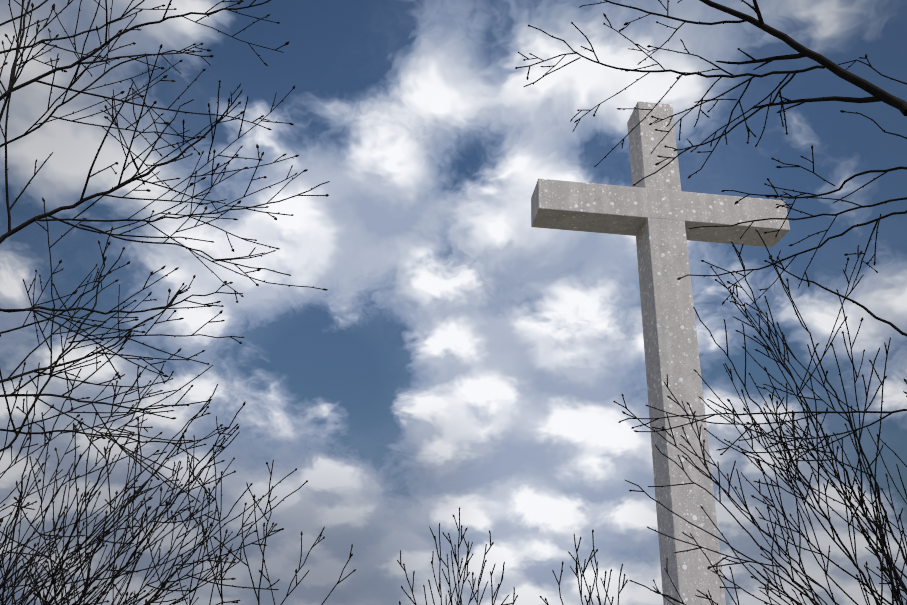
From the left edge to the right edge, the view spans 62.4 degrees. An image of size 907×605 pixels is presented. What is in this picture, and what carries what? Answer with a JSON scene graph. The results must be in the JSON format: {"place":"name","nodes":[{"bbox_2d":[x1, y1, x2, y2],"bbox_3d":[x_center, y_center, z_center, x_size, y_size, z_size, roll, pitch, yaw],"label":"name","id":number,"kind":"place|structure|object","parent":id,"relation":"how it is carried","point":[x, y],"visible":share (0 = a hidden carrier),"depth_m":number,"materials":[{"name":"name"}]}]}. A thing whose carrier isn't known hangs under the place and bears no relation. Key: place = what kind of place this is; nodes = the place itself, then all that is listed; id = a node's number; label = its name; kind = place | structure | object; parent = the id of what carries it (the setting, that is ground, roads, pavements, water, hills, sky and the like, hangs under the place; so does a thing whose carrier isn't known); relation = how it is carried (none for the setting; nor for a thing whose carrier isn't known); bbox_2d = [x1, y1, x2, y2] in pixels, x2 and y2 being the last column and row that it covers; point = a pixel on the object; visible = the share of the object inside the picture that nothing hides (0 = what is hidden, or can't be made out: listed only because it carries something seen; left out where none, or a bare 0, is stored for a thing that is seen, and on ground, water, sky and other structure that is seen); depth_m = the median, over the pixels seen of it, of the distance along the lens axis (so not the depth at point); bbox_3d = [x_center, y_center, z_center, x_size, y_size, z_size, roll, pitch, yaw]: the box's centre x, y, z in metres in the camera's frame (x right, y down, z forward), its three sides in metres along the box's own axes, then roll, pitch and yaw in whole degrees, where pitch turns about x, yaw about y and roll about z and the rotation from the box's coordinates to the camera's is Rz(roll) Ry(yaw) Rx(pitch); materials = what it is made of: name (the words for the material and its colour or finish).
{"place":"outdoors","nodes":[
{"label":"outdoors","id":0,"kind":"place"},
{"bbox_2d":[0,0,906,604],"label":"sky","id":1,"kind":"structure","parent":0,"point":[457,351],"materials":[{"name":"blue"}]},
{"label":"ground","id":2,"kind":"structure","parent":0,"visible":0},
{"bbox_2d":[0,0,329,509],"bbox_3d":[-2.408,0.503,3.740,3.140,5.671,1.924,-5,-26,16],"label":"tree","id":3,"kind":"object","parent":2,"relation":"on","point":[127,336],"visible":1,"depth_m":4.02,"materials":[{"name":"black plant"}]},
{"bbox_2d":[0,362,355,604],"bbox_3d":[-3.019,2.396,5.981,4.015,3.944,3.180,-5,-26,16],"label":"bare shrub","id":4,"kind":"object","parent":2,"relation":"on","point":[113,577],"visible":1,"depth_m":5.91,"materials":[{"name":"black plant"}]},
{"bbox_2d":[397,507,517,604],"bbox_3d":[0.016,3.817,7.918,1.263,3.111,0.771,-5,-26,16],"label":"bare shrub","id":5,"kind":"object","parent":2,"relation":"on","point":[458,572],"visible":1,"depth_m":8.18,"materials":[{"name":"black plant"}]},
{"bbox_2d":[540,530,627,604],"bbox_3d":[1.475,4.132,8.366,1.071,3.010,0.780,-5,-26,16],"label":"bare shrub","id":6,"kind":"object","parent":2,"relation":"on","point":[582,574],"visible":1,"depth_m":8.62,"materials":[{"name":"black plant"}]},
{"bbox_2d":[531,101,789,604],"bbox_3d":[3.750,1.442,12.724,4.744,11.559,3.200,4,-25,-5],"label":"cross","id":7,"kind":"object","parent":2,"relation":"on","point":[659,214],"visible":0.88,"depth_m":13.35,"materials":[{"name":"stone"}]},
{"bbox_2d":[515,0,906,304],"bbox_3d":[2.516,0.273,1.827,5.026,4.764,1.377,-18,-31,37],"label":"tree","id":8,"kind":"object","parent":2,"relation":"on","point":[880,94],"visible":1,"depth_m":3.17,"materials":[{"name":"black plant"}]},
{"bbox_2d":[613,229,906,604],"bbox_3d":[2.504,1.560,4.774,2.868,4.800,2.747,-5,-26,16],"label":"bare shrub","id":9,"kind":"object","parent":2,"relation":"on","point":[897,578],"visible":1,"depth_m":5.15,"materials":[{"name":"black plant"}]}
]}

